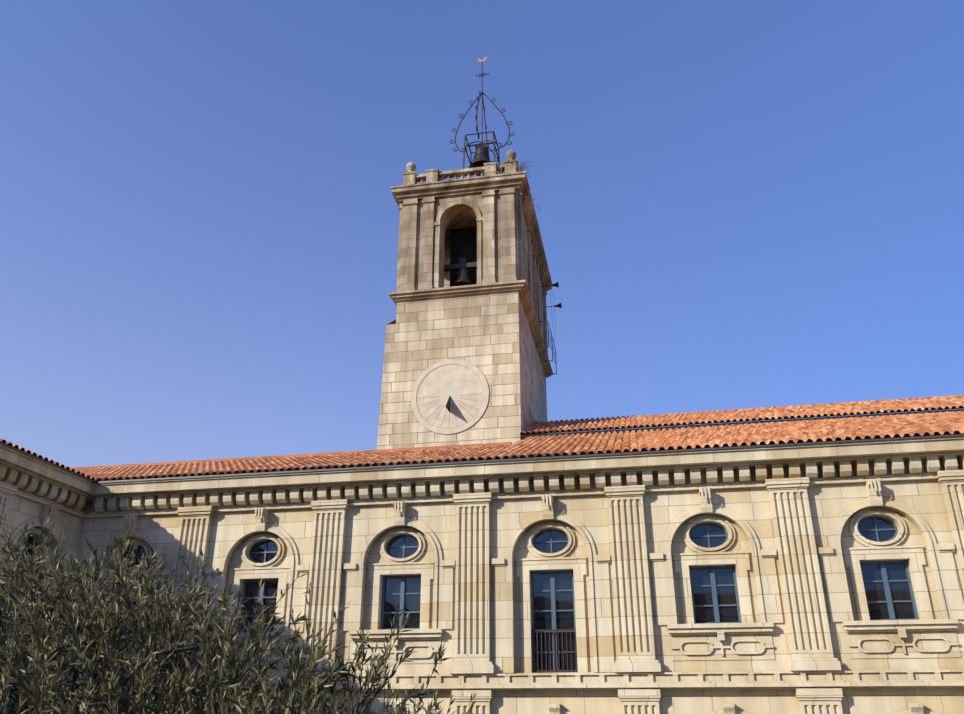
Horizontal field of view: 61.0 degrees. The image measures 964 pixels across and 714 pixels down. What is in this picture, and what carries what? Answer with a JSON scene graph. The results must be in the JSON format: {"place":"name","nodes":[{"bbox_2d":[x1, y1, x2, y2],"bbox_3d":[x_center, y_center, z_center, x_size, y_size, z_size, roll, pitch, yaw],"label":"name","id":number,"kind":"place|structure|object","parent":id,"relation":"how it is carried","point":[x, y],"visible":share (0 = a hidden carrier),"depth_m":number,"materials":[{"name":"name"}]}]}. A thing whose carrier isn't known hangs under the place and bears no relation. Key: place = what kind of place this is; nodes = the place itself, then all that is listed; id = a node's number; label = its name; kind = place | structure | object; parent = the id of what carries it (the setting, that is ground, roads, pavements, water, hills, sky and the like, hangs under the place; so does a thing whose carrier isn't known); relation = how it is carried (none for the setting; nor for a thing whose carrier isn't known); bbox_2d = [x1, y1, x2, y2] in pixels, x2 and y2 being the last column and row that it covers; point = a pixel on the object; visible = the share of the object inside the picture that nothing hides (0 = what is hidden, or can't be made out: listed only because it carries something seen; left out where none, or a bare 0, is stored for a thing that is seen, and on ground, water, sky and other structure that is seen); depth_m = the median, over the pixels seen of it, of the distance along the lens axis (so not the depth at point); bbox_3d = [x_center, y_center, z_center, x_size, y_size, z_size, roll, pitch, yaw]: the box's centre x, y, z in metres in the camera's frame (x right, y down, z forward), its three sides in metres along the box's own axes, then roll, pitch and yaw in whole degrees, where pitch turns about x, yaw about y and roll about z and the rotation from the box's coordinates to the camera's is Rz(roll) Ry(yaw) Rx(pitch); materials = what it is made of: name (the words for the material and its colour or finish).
{"place":"outdoors","nodes":[
{"label":"outdoors","id":0,"kind":"place"},
{"bbox_2d":[0,445,94,713],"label":"building wall","id":1,"kind":"structure","parent":0,"point":[37,493],"depth_m":22.60,"materials":[{"name":"beige stone"}]},
{"bbox_2d":[10,534,36,627],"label":"wing window frames","id":2,"kind":"structure","parent":1,"relation":"in","point":[29,557],"depth_m":22.77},
{"bbox_2d":[0,438,95,480],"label":"roof","id":3,"kind":"structure","parent":1,"relation":"on","point":[44,458],"depth_m":22.29,"materials":[{"name":"tile"}]},
{"bbox_2d":[0,442,95,482],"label":"wing gutter","id":4,"kind":"object","parent":1,"relation":"attached to","point":[42,460],"visible":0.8,"depth_m":22.22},
{"bbox_2d":[0,513,476,713],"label":"garden tree","id":5,"kind":"object","parent":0,"point":[170,692],"depth_m":7.34,"materials":[{"name":"green plant"}]},
{"bbox_2d":[377,62,552,449],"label":"tower","id":6,"kind":"structure","parent":0,"point":[490,326],"depth_m":35.72,"materials":[{"name":"beige stone"}]},
{"bbox_2d":[411,359,488,433],"bbox_3d":[-1.322,1.611,33.717,3.280,3.280,0.040,-4,-24,10],"label":"sundial","id":7,"kind":"object","parent":6,"relation":"attached to","point":[462,384],"visible":0.98,"depth_m":33.70,"materials":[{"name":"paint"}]},
{"bbox_2d":[445,396,449,411],"bbox_3d":[-1.388,1.785,33.266,0.024,0.720,0.700,-4,-24,10],"label":"sundial gnomon","id":8,"kind":"object","parent":7,"relation":"attached to","point":[447,406],"visible":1,"depth_m":33.30,"materials":[{"name":"black metal"}]},
{"bbox_2d":[406,150,515,182],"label":"tower balusters","id":9,"kind":"object","parent":6,"relation":"attached to","point":[410,166],"visible":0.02,"depth_m":38.28,"materials":[{"name":"beige stone"}]},
{"bbox_2d":[450,227,476,286],"bbox_3d":[-0.112,-3.010,41.056,1.700,4.440,5.900,-4,-24,10],"label":"belfry opening","id":10,"kind":"object","parent":6,"relation":"attached to","point":[463,242],"visible":0.07,"depth_m":38.87,"materials":[{"name":"black"}]},
{"bbox_2d":[444,142,488,271],"bbox_3d":[-0.491,-7.816,41.005,1.900,10.030,4.230,-4,-24,10],"label":"bell yoke","id":11,"kind":"object","parent":6,"relation":"hanging from","point":[463,263],"visible":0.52,"depth_m":37.25,"materials":[{"name":"black metal"}]},
{"bbox_2d":[403,157,539,209],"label":"plants","id":12,"kind":"object","parent":6,"relation":"on","point":[518,170],"visible":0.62,"depth_m":37.62,"materials":[{"name":"green plant"}]},
{"bbox_2d":[452,146,490,285],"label":"bell","id":13,"kind":"object","parent":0,"point":[481,154],"visible":0.73,"depth_m":43.66,"materials":[{"name":"brown metal"}]},
{"bbox_2d":[0,0,963,467],"label":"sky","id":14,"kind":"structure","parent":0,"point":[742,204],"materials":[{"name":"blue"}]},
{"bbox_2d":[54,436,963,713],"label":"facade","id":15,"kind":"structure","parent":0,"point":[806,634],"depth_m":20.95,"materials":[{"name":"beige stone"}]},
{"bbox_2d":[112,516,918,672],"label":"wing window frames","id":16,"kind":"structure","parent":15,"relation":"in","point":[715,605],"depth_m":21.23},
{"bbox_2d":[75,411,963,480],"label":"roof","id":17,"kind":"structure","parent":15,"relation":"on","point":[871,427],"depth_m":24.79,"materials":[{"name":"tile"}]},
{"bbox_2d":[73,442,511,469],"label":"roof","id":18,"kind":"structure","parent":17,"relation":"on","point":[330,453],"depth_m":28.98,"materials":[{"name":"tile"}]},
{"bbox_2d":[520,409,963,439],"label":"roof tile edge","id":19,"kind":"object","parent":17,"relation":"on","point":[660,428],"depth_m":30.74,"materials":[{"name":"orange tile"}]},
{"bbox_2d":[520,395,963,434],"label":"tiled roof","id":20,"kind":"structure","parent":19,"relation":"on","point":[816,410],"depth_m":32.51,"materials":[{"name":"tile"}]},
{"bbox_2d":[95,434,963,483],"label":"wing gutter","id":21,"kind":"object","parent":15,"relation":"attached to","point":[662,451],"visible":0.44,"depth_m":21.84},
{"bbox_2d":[531,629,577,671],"bbox_3d":[1.839,7.459,20.812,1.160,1.020,0.040,-4,-24,10],"label":"wing railing","id":22,"kind":"object","parent":15,"relation":"attached to","point":[562,630],"visible":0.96,"depth_m":20.81,"materials":[{"name":"black metal"}]},
{"bbox_2d":[521,164,561,374],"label":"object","id":23,"kind":"object","parent":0,"point":[559,305],"visible":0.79,"depth_m":43.76,"materials":[{"name":"black metal"}]}
]}

